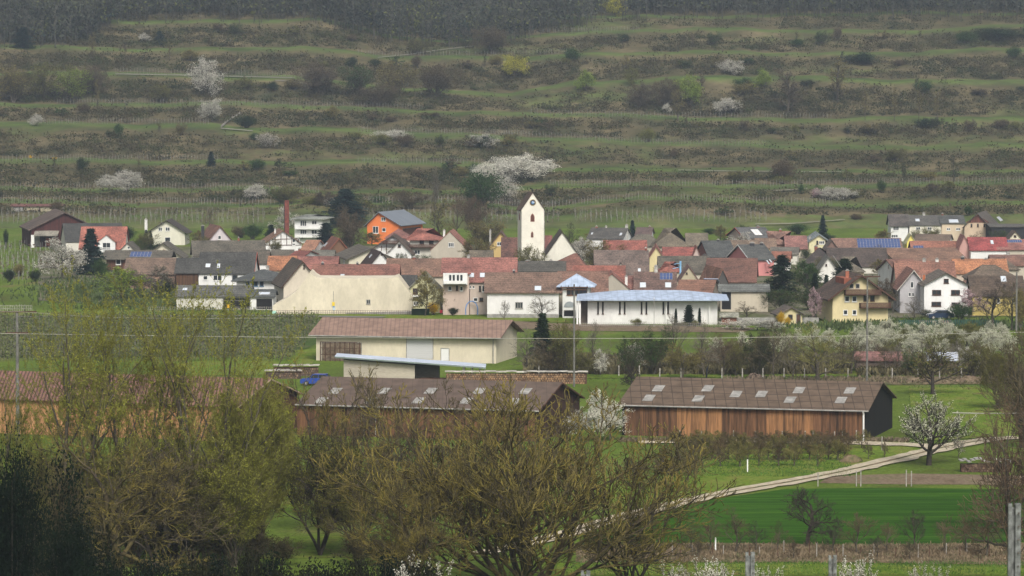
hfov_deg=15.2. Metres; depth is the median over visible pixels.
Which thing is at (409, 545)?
bare tree
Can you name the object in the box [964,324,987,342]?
tree
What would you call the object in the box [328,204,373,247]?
tree
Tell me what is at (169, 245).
village house
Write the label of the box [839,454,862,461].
grass heap
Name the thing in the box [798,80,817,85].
slope bush
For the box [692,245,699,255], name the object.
village house
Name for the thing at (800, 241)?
village house
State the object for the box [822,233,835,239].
garden shrub
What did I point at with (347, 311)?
fence
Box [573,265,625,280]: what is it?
village house
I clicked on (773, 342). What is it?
tree
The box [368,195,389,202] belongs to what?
slope bush
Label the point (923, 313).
shrub
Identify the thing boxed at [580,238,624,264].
tree
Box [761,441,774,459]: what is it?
tree
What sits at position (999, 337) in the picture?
tree
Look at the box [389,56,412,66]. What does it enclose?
slope bush
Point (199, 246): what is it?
village house
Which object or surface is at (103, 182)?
tree
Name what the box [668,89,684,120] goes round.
tree
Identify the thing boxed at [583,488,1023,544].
crop field
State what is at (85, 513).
brush
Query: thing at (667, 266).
village house
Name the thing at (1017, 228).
shed
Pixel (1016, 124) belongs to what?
slope bush
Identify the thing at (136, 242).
garden shrub
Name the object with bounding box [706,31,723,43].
slope bush
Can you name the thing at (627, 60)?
slope bush
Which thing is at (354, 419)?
bare tree
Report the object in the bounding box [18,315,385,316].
village road
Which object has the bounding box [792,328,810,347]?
tree
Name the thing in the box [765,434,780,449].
tree
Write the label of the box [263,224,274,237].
conifer tree
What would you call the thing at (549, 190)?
slope bush
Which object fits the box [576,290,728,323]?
hall
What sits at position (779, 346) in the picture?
tree
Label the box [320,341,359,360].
drying rack
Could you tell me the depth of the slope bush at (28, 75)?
1323.27 m
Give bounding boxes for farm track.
[473,436,1017,552]
[640,440,947,447]
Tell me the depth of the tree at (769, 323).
598.79 m
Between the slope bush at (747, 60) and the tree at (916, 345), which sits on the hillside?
the slope bush at (747, 60)
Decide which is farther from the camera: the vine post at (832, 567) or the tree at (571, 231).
the tree at (571, 231)
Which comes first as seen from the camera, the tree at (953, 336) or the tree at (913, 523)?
the tree at (913, 523)
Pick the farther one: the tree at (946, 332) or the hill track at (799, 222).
the hill track at (799, 222)
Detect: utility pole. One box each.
[0,309,36,441]
[560,284,587,386]
[855,274,879,380]
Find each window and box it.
[102,243,110,249]
[213,275,221,280]
[300,220,306,226]
[300,230,306,234]
[373,226,378,233]
[515,302,522,308]
[530,213,534,221]
[564,302,572,306]
[564,310,572,315]
[566,288,586,295]
[845,296,849,301]
[852,296,856,301]
[870,295,874,301]
[931,302,941,306]
[932,290,941,295]
[951,290,959,295]
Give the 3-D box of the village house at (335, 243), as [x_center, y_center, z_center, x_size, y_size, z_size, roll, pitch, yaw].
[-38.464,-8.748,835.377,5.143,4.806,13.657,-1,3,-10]
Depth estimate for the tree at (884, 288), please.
650.31 m
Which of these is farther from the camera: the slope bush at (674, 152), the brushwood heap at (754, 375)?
the slope bush at (674, 152)
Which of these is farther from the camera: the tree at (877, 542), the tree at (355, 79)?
the tree at (355, 79)
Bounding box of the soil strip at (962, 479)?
[820,473,1022,484]
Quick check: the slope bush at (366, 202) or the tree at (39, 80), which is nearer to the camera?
the slope bush at (366, 202)
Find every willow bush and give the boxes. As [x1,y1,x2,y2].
[179,431,279,566]
[203,365,300,554]
[271,426,388,555]
[301,456,407,553]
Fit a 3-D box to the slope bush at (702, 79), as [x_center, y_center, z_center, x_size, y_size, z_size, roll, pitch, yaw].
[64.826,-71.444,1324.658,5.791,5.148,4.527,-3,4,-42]
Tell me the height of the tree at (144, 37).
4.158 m
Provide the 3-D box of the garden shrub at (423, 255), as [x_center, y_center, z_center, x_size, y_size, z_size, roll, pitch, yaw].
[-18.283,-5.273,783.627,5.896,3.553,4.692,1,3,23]
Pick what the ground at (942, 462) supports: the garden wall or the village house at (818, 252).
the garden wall
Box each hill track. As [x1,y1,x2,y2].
[115,73,293,77]
[221,112,239,126]
[378,46,469,57]
[678,169,844,171]
[757,219,844,223]
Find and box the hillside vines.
[0,25,1020,280]
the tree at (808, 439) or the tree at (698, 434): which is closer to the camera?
the tree at (808, 439)
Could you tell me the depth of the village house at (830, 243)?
820.35 m
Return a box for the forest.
[0,0,1023,48]
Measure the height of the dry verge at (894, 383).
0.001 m
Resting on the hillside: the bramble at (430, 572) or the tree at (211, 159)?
the tree at (211, 159)
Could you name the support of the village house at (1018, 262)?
on the village ground at (803, 310)
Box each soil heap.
[907,376,934,381]
[941,379,963,381]
[960,375,980,380]
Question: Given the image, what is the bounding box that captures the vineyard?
[0,307,321,360]
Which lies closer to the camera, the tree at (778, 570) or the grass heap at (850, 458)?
the tree at (778, 570)
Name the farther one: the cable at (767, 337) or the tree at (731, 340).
the tree at (731, 340)
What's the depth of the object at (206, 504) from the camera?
309.98 m
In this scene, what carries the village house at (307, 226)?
on the ground at (942, 462)
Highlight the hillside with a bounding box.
[0,0,1023,227]
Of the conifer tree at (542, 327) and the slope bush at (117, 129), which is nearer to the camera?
the conifer tree at (542, 327)
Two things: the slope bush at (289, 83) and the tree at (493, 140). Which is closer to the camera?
the tree at (493, 140)
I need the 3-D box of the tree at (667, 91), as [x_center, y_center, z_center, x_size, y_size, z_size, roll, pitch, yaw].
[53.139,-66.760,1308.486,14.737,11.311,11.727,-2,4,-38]
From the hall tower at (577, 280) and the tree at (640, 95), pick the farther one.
the tree at (640, 95)
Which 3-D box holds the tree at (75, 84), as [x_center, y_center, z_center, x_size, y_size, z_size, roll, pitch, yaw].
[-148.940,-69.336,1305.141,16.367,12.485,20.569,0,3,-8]
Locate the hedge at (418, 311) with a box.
[412,309,429,314]
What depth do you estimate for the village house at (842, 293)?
619.91 m
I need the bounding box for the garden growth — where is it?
[0,271,1023,333]
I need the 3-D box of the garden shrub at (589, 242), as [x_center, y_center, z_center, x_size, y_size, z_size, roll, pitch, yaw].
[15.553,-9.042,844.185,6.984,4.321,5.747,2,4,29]
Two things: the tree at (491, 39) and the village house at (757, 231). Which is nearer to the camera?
the village house at (757, 231)
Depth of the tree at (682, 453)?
391.34 m
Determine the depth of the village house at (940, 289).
635.74 m
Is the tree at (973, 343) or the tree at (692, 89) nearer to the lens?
the tree at (973, 343)
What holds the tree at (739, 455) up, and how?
on the lawn at (748, 479)
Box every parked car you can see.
[300,373,330,384]
[926,310,953,318]
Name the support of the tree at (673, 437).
on the ground at (942, 462)
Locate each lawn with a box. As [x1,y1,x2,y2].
[0,310,793,327]
[27,536,400,560]
[192,349,315,375]
[273,441,919,511]
[557,563,1023,574]
[587,370,977,377]
[909,386,1018,439]
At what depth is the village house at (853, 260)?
752.93 m
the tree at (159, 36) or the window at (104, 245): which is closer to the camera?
the window at (104, 245)
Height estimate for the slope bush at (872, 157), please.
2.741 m
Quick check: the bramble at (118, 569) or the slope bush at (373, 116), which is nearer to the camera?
the bramble at (118, 569)
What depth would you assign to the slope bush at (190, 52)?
1371.64 m
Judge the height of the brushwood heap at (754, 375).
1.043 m
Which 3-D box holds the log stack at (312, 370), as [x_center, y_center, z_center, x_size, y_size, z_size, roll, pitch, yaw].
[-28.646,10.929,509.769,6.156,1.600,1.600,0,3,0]
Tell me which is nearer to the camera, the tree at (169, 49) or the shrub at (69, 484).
the shrub at (69, 484)
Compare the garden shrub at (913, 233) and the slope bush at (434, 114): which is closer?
the garden shrub at (913, 233)
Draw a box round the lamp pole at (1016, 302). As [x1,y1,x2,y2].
[1015,272,1017,330]
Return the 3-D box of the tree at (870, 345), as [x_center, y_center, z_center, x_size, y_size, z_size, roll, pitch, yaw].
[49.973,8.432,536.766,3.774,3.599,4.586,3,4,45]
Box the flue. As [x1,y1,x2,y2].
[673,261,680,274]
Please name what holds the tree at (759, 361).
on the lawn at (604, 375)
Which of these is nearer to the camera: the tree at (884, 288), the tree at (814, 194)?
the tree at (884, 288)
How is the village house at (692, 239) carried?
on the village ground at (803, 310)
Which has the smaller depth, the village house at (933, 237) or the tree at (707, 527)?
the tree at (707, 527)
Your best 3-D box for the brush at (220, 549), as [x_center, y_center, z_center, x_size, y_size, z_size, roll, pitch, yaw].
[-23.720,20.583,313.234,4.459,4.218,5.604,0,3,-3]
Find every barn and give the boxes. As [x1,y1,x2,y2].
[0,370,303,440]
[19,209,86,247]
[124,258,175,288]
[174,258,200,284]
[271,257,310,300]
[273,269,412,313]
[295,376,584,441]
[308,317,523,363]
[617,377,896,440]
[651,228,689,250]
[705,258,758,283]
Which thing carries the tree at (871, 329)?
on the ground at (942, 462)
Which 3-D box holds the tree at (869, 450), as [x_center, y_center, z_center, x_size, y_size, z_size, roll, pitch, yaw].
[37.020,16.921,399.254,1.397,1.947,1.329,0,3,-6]
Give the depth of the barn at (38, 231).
891.33 m
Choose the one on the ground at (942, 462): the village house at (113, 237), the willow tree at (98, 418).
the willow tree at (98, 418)
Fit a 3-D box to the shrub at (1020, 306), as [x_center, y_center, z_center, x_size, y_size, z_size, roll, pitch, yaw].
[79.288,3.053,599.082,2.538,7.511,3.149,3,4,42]
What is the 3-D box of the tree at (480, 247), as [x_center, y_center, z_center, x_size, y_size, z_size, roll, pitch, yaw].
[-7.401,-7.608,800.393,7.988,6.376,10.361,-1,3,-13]
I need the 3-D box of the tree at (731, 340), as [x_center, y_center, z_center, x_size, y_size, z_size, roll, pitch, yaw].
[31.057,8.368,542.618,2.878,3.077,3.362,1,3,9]
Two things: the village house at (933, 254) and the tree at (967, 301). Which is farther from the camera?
the village house at (933, 254)
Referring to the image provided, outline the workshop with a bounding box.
[717,284,769,311]
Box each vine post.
[581,570,589,575]
[745,552,754,575]
[828,555,836,575]
[1007,503,1020,575]
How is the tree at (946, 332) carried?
on the ground at (942, 462)
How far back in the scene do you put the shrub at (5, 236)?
880.62 m
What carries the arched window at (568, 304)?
in the hall tower at (577, 280)
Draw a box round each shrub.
[0,414,61,575]
[0,444,95,575]
[1,268,15,281]
[3,228,8,248]
[12,263,26,276]
[28,269,42,281]
[30,487,138,575]
[90,258,111,277]
[126,225,137,239]
[132,239,149,249]
[134,231,159,249]
[147,241,160,249]
[163,273,176,293]
[187,231,200,240]
[189,230,200,239]
[196,235,209,239]
[228,226,244,237]
[241,224,265,239]
[267,238,282,250]
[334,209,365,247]
[361,232,381,244]
[396,253,406,257]
[415,254,435,257]
[425,302,440,314]
[447,307,458,315]
[571,237,593,251]
[628,317,646,325]
[700,227,716,233]
[713,224,729,238]
[776,311,784,324]
[781,224,809,234]
[783,317,790,324]
[799,249,810,257]
[814,257,834,264]
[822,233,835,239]
[869,259,882,272]
[874,228,893,237]
[911,228,925,237]
[918,309,931,316]
[920,226,940,233]
[944,302,976,319]
[989,229,1007,236]
[1012,284,1023,329]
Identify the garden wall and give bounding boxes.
[737,318,818,323]
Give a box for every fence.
[0,304,31,310]
[148,306,268,310]
[276,310,409,314]
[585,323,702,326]
[899,319,998,325]
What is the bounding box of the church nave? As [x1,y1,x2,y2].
[545,229,580,260]
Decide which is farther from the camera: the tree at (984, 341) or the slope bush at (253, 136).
the slope bush at (253, 136)
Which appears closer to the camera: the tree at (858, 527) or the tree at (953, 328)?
the tree at (858, 527)
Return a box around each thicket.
[3,444,106,548]
[38,440,145,565]
[754,288,801,308]
[792,287,819,309]
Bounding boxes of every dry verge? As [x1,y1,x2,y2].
[576,542,1023,564]
[779,376,1021,384]
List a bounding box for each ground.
[0,228,1023,575]
[0,317,319,356]
[38,242,985,320]
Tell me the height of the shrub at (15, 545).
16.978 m
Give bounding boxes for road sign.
[332,291,334,313]
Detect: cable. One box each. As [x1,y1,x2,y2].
[0,333,573,338]
[29,312,241,318]
[574,332,1023,338]
[952,412,1017,413]
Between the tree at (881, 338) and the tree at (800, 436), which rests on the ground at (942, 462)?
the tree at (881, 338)
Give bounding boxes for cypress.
[674,309,677,325]
[683,305,693,325]
[697,308,701,325]
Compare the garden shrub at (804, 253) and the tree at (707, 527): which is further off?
the garden shrub at (804, 253)
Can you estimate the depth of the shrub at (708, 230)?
960.24 m
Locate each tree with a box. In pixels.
[0,63,32,102]
[0,253,162,505]
[0,360,59,499]
[11,27,38,48]
[20,61,75,99]
[27,113,43,124]
[31,423,213,575]
[32,237,89,278]
[32,268,218,563]
[51,66,92,99]
[73,227,112,275]
[80,64,111,94]
[81,426,246,565]
[87,32,95,53]
[87,265,152,297]
[96,173,120,190]
[104,170,145,191]
[108,373,224,558]
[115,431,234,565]
[122,261,306,565]
[130,264,172,296]
[139,33,151,41]
[146,231,153,248]
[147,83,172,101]
[153,31,164,44]
[165,42,172,59]
[186,56,226,96]
[195,96,222,121]
[202,208,217,223]
[205,151,216,166]
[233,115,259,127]
[241,184,267,197]
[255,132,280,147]
[258,358,419,529]
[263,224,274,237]
[266,184,302,203]
[267,207,299,228]
[286,61,341,95]
[302,376,490,542]
[303,370,744,575]
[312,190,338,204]
[315,223,335,243]
[321,188,369,224]
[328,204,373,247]
[337,63,383,95]
[341,454,488,575]
[352,83,400,105]
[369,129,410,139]
[375,59,420,94]
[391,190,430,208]
[393,550,453,575]
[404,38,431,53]
[410,268,447,315]
[415,61,468,97]
[423,196,455,233]
[429,170,441,199]
[430,166,439,228]
[442,192,470,230]
[454,168,511,205]
[457,192,492,243]
[457,237,496,257]
[461,217,507,245]
[465,133,499,146]
[467,25,513,53]
[470,161,504,179]
[473,135,499,147]
[484,152,561,179]
[489,156,519,173]
[490,175,521,201]
[499,302,509,319]
[501,54,532,78]
[508,327,543,367]
[513,243,548,260]
[528,291,556,319]
[528,313,558,357]
[531,158,556,171]
[533,339,567,372]
[548,318,586,372]
[563,408,593,438]
[565,223,585,251]
[566,350,601,372]
[567,461,706,575]
[571,237,596,264]
[573,68,596,90]
[575,320,613,374]
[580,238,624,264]
[580,389,614,440]
[592,400,634,439]
[593,348,609,374]
[603,0,627,16]
[615,333,644,372]
[619,343,645,364]
[619,455,651,485]
[620,367,640,385]
[622,68,640,85]
[624,82,657,106]
[630,220,635,236]
[636,127,655,141]
[638,325,676,373]
[649,76,684,104]
[653,448,683,479]
[654,312,694,364]
[659,561,695,575]
[661,103,672,112]
[663,343,705,377]
[665,431,682,446]
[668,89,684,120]
[673,72,703,106]
[673,449,695,459]
[679,451,697,479]
[679,517,700,546]
[680,439,698,455]
[681,320,723,375]
[686,555,734,575]
[687,429,704,444]
[689,532,709,555]
[691,430,716,441]
[692,445,711,461]
[694,436,708,448]
[695,336,719,365]
[697,514,722,549]
[699,435,717,446]
[703,335,729,365]
[705,331,740,375]
[705,443,718,457]
[706,440,727,454]
[709,337,724,349]
[711,430,721,439]
[711,445,731,465]
[711,505,754,551]
[713,97,740,112]
[714,437,726,447]
[715,58,743,74]
[715,431,734,441]
[717,318,760,329]
[719,436,735,449]
[720,443,740,458]
[721,342,749,375]
[724,336,739,352]
[726,431,743,442]
[726,440,749,454]
[727,232,751,239]
[727,335,753,363]
[727,434,746,450]
[729,447,748,466]
[730,102,741,112]
[733,301,760,317]
[733,435,755,452]
[734,331,753,349]
[740,328,772,373]
[741,442,755,458]
[744,520,769,549]
[748,320,794,376]
[748,430,766,441]
[749,438,769,447]
[750,320,785,330]
[750,439,765,458]
[750,447,766,465]
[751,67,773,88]
[755,564,782,575]
[757,432,771,441]
[758,344,785,362]
[760,254,800,300]
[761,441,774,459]
[765,333,785,351]
[765,430,779,439]
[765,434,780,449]
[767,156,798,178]
[767,519,790,547]
[768,449,789,465]
[770,434,788,448]
[771,438,786,455]
[772,68,802,115]
[775,333,791,351]
[776,333,812,375]
[777,341,803,369]
[778,430,796,445]
[780,485,847,544]
[781,320,861,379]
[781,536,801,557]
[782,443,794,456]
[783,445,804,465]
[784,432,799,443]
[785,436,798,450]
[788,262,823,289]
[790,440,804,458]
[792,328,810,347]
[793,430,808,442]
[793,434,810,448]
[796,183,806,193]
[799,342,821,366]
[799,434,817,447]
[800,441,818,458]
[804,430,818,442]
[805,324,825,346]
[805,441,824,455]
[806,288,825,317]
[809,446,825,465]
[810,273,819,297]
[811,187,824,197]
[811,431,827,441]
[812,434,826,450]
[815,186,850,200]
[817,215,827,234]
[817,520,844,549]
[818,349,845,363]
[819,327,836,347]
[819,436,834,452]
[820,442,835,459]
[822,430,835,442]
[823,274,828,283]
[826,55,851,101]
[827,338,863,369]
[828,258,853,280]
[829,438,846,459]
[830,334,849,351]
[830,436,847,444]
[832,429,854,441]
[834,435,853,453]
[835,188,859,198]
[836,329,865,373]
[836,442,851,455]
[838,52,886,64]
[838,512,878,552]
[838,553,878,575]
[842,431,856,445]
[847,323,863,339]
[847,329,865,349]
[852,336,883,350]
[854,429,874,447]
[857,325,878,344]
[862,442,873,458]
[867,536,887,557]
[868,320,886,339]
[868,337,884,350]
[872,330,890,345]
[873,339,900,367]
[874,278,895,302]
[875,317,900,339]
[878,338,898,349]
[878,523,898,549]
[879,328,903,344]
[880,442,890,456]
[886,327,907,338]
[887,290,902,313]
[887,342,908,365]
[888,338,903,351]
[889,327,912,347]
[895,510,925,548]
[898,390,977,465]
[900,161,907,186]
[900,336,924,354]
[900,349,924,374]
[901,331,923,346]
[901,343,972,393]
[901,538,920,557]
[903,323,917,333]
[904,295,927,317]
[908,558,950,575]
[910,339,932,362]
[911,322,936,339]
[917,332,939,344]
[923,332,946,350]
[925,343,955,365]
[931,519,961,550]
[932,318,948,333]
[933,338,949,351]
[936,322,952,339]
[938,385,1023,559]
[939,331,969,346]
[940,180,955,189]
[942,340,964,358]
[946,337,965,353]
[948,155,958,180]
[948,323,961,334]
[951,287,993,317]
[951,516,979,550]
[952,436,965,457]
[954,344,989,375]
[956,346,979,375]
[958,320,979,344]
[958,329,973,347]
[959,337,985,359]
[963,343,1023,521]
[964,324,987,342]
[964,513,1003,554]
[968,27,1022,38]
[968,327,987,346]
[969,337,987,354]
[971,278,1015,325]
[972,328,1002,344]
[974,340,1022,407]
[981,335,997,353]
[983,330,1023,447]
[984,319,995,342]
[993,331,1017,347]
[994,338,1017,357]
[995,281,1023,329]
[995,322,1011,338]
[1013,327,1023,347]
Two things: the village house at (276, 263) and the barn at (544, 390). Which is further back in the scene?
the village house at (276, 263)
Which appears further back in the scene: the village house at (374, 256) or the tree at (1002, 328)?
the village house at (374, 256)
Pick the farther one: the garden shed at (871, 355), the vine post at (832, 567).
the garden shed at (871, 355)
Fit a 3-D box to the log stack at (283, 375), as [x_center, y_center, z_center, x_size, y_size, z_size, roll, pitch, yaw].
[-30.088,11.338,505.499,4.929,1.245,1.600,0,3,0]
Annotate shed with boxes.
[10,204,65,211]
[175,285,253,308]
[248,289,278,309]
[719,312,738,324]
[770,304,805,323]
[854,351,902,369]
[926,352,957,367]
[984,224,1023,238]
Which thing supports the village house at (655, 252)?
on the village ground at (803, 310)
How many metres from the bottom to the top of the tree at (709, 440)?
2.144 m
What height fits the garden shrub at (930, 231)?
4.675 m
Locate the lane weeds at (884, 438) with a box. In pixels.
[620,374,1023,441]
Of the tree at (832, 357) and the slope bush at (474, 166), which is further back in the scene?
the slope bush at (474, 166)
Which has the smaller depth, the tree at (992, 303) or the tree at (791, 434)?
the tree at (791, 434)
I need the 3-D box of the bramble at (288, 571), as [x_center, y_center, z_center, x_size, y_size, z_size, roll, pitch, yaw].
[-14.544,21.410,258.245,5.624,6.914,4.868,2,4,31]
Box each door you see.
[13,207,22,210]
[34,236,39,245]
[46,238,56,245]
[406,338,432,358]
[441,348,448,360]
[796,314,800,322]
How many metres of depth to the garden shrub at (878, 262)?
755.99 m
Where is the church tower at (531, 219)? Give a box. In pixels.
[516,188,544,260]
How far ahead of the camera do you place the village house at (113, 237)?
837.01 m
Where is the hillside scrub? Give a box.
[0,0,1023,215]
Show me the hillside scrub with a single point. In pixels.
(505, 123)
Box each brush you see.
[33,484,102,545]
[86,511,140,565]
[93,492,163,565]
[135,513,190,563]
[150,500,223,565]
[195,527,245,565]
[227,523,279,561]
[266,534,306,565]
[323,528,380,564]
[356,540,402,561]
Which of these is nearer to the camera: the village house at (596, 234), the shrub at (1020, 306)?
the shrub at (1020, 306)
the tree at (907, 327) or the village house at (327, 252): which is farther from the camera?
the village house at (327, 252)
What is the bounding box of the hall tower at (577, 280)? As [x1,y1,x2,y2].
[556,274,596,317]
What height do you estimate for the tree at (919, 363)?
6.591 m
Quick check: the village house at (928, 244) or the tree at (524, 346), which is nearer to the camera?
the tree at (524, 346)
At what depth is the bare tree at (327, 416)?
335.91 m
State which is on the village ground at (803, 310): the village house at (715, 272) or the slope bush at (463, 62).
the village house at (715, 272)
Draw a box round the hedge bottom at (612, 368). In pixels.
[521,351,994,375]
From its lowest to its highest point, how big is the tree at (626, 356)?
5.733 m
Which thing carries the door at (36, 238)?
in the barn at (38, 231)
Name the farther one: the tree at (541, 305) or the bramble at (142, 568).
the tree at (541, 305)
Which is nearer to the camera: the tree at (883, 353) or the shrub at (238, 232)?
the tree at (883, 353)
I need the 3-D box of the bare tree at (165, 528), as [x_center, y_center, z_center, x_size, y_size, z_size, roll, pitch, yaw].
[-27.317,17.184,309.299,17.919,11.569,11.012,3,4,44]
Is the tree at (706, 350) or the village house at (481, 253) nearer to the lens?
the tree at (706, 350)
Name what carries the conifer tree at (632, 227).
on the village ground at (803, 310)
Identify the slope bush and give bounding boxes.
[0,188,10,197]
[23,70,34,81]
[47,199,64,210]
[49,107,69,116]
[72,157,90,170]
[75,102,89,111]
[113,122,123,135]
[175,122,187,134]
[179,48,198,60]
[211,22,223,32]
[226,22,242,35]
[232,161,254,170]
[233,77,254,88]
[247,132,258,139]
[247,158,267,170]
[254,82,267,86]
[265,80,281,90]
[274,158,291,168]
[281,79,301,89]
[282,25,300,34]
[282,170,297,175]
[298,195,322,204]
[325,104,339,119]
[343,56,356,67]
[345,34,358,40]
[349,132,364,138]
[350,193,362,202]
[358,197,375,207]
[367,113,378,119]
[367,132,393,144]
[368,58,381,65]
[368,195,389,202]
[384,115,399,121]
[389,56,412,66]
[394,133,416,146]
[410,54,422,67]
[413,168,422,176]
[419,112,439,117]
[433,135,447,147]
[441,160,456,170]
[447,158,467,168]
[449,167,469,175]
[459,60,472,66]
[459,135,478,147]
[467,163,477,172]
[485,53,504,64]
[499,136,515,145]
[502,133,519,140]
[505,54,527,64]
[540,117,554,129]
[543,184,557,195]
[561,47,583,59]
[617,34,628,42]
[622,55,632,68]
[670,149,677,155]
[679,59,692,65]
[697,74,705,86]
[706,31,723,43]
[710,57,722,65]
[713,206,733,215]
[725,169,751,183]
[731,77,755,85]
[731,82,753,94]
[737,58,754,65]
[739,119,749,129]
[744,80,757,90]
[767,127,780,132]
[784,149,798,157]
[786,39,805,45]
[790,125,798,132]
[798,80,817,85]
[813,30,832,43]
[833,26,843,37]
[843,127,853,132]
[843,169,854,179]
[849,213,864,219]
[859,123,883,133]
[864,155,881,161]
[876,178,886,191]
[884,147,909,161]
[892,59,903,65]
[892,205,906,211]
[911,81,933,92]
[912,118,941,128]
[916,171,939,179]
[921,182,939,189]
[929,116,944,126]
[952,29,978,43]
[963,205,972,215]
[964,118,977,129]
[970,88,988,93]
[981,29,996,39]
[993,119,1009,127]
[1004,46,1022,57]
[1009,121,1019,128]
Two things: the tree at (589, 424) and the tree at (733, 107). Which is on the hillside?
the tree at (733, 107)
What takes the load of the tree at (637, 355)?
on the lawn at (604, 375)
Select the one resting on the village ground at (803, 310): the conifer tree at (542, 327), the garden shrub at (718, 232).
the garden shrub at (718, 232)
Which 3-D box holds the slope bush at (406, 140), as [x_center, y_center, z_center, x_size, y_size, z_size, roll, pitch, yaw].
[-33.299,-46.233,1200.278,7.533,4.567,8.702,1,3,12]
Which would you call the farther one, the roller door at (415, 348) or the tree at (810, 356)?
the roller door at (415, 348)
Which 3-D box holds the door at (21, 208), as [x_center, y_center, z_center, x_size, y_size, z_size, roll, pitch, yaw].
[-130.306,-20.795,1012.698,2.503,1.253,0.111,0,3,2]
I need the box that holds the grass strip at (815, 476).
[489,437,1013,550]
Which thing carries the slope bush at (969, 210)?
on the hillside
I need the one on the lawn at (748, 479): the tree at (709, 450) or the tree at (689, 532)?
the tree at (709, 450)
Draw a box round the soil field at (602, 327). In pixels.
[480,319,750,331]
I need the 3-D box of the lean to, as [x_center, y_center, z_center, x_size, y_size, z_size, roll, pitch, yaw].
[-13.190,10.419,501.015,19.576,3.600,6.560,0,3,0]
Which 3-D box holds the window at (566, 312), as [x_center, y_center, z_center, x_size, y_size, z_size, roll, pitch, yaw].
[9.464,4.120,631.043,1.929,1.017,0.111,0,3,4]
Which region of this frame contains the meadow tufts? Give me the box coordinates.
[278,371,1023,574]
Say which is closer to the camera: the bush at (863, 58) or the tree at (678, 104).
the tree at (678, 104)
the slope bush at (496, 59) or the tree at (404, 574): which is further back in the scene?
the slope bush at (496, 59)
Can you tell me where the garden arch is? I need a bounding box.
[465,301,477,314]
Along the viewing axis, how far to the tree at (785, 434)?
410.77 m
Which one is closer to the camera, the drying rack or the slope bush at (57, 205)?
the drying rack
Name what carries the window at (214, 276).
in the village house at (242, 263)
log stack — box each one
[264,369,301,378]
[273,364,319,375]
[445,370,587,383]
[958,457,1010,471]
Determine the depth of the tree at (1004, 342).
538.73 m
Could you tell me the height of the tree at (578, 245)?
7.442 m
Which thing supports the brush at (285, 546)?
on the ground at (942, 462)
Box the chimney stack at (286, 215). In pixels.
[284,200,288,233]
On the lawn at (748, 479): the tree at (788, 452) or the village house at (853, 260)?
the tree at (788, 452)
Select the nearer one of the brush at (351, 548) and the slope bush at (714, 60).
the brush at (351, 548)
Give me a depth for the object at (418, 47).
1410.62 m
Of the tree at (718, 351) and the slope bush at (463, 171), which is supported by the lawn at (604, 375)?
the tree at (718, 351)
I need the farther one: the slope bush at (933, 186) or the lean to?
the slope bush at (933, 186)
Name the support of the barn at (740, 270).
on the village ground at (803, 310)
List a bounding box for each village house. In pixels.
[60,223,121,251]
[78,226,129,257]
[102,250,175,270]
[120,241,140,249]
[144,218,192,244]
[153,240,188,257]
[190,237,265,257]
[198,252,259,284]
[200,224,231,239]
[231,265,277,288]
[252,249,270,269]
[262,228,302,250]
[267,256,297,272]
[271,249,294,255]
[289,248,318,255]
[291,214,334,242]
[297,256,339,269]
[301,240,323,250]
[311,261,400,275]
[312,250,335,255]
[320,236,346,252]
[334,244,392,263]
[360,248,386,263]
[363,209,425,243]
[373,234,409,254]
[384,228,409,242]
[386,239,414,257]
[386,256,442,285]
[401,275,417,286]
[406,228,442,257]
[409,271,442,312]
[430,229,471,257]
[441,254,471,314]
[469,250,493,256]
[469,257,517,314]
[484,269,561,317]
[489,229,506,256]
[501,237,517,256]
[518,260,565,271]
[545,235,551,248]
[549,253,585,270]
[557,271,608,314]
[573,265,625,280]
[586,224,632,248]
[593,247,649,275]
[603,240,646,249]
[608,270,630,290]
[628,276,632,289]
[629,234,655,251]
[633,265,676,289]
[634,225,654,235]
[649,243,663,271]
[657,256,708,278]
[658,262,681,284]
[662,247,693,255]
[676,278,719,304]
[677,263,698,281]
[684,233,707,247]
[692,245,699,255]
[698,239,733,257]
[699,264,729,293]
[725,225,767,239]
[726,242,774,275]
[730,238,757,247]
[754,238,776,249]
[766,228,790,246]
[770,247,799,263]
[772,251,792,270]
[783,235,807,257]
[804,245,825,267]
[807,231,827,252]
[813,269,895,322]
[815,253,841,281]
[822,238,836,249]
[825,247,887,272]
[831,238,902,247]
[838,256,865,274]
[875,259,913,290]
[886,214,909,240]
[886,247,966,260]
[890,258,956,292]
[891,266,925,312]
[903,233,914,247]
[908,212,943,234]
[908,241,956,247]
[914,234,953,240]
[917,269,970,315]
[938,215,965,240]
[951,256,1008,280]
[956,234,969,258]
[962,211,1002,238]
[962,265,1014,279]
[966,237,1008,258]
[966,275,1023,315]
[987,258,1020,275]
[988,251,1023,257]
[996,239,1023,254]
[1004,257,1023,279]
[1006,230,1021,238]
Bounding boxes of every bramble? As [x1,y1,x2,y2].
[91,551,134,575]
[96,562,134,575]
[121,551,169,575]
[125,547,187,575]
[158,557,202,575]
[169,551,227,575]
[192,547,240,575]
[203,554,252,575]
[224,541,286,575]
[253,543,288,575]
[262,556,319,575]
[287,555,334,575]
[307,553,353,575]
[334,562,368,575]
[337,547,385,575]
[370,550,412,575]
[407,553,456,575]
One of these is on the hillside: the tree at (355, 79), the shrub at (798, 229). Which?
the tree at (355, 79)
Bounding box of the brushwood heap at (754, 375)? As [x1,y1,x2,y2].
[746,372,762,378]
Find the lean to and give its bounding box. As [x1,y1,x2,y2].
[335,353,485,378]

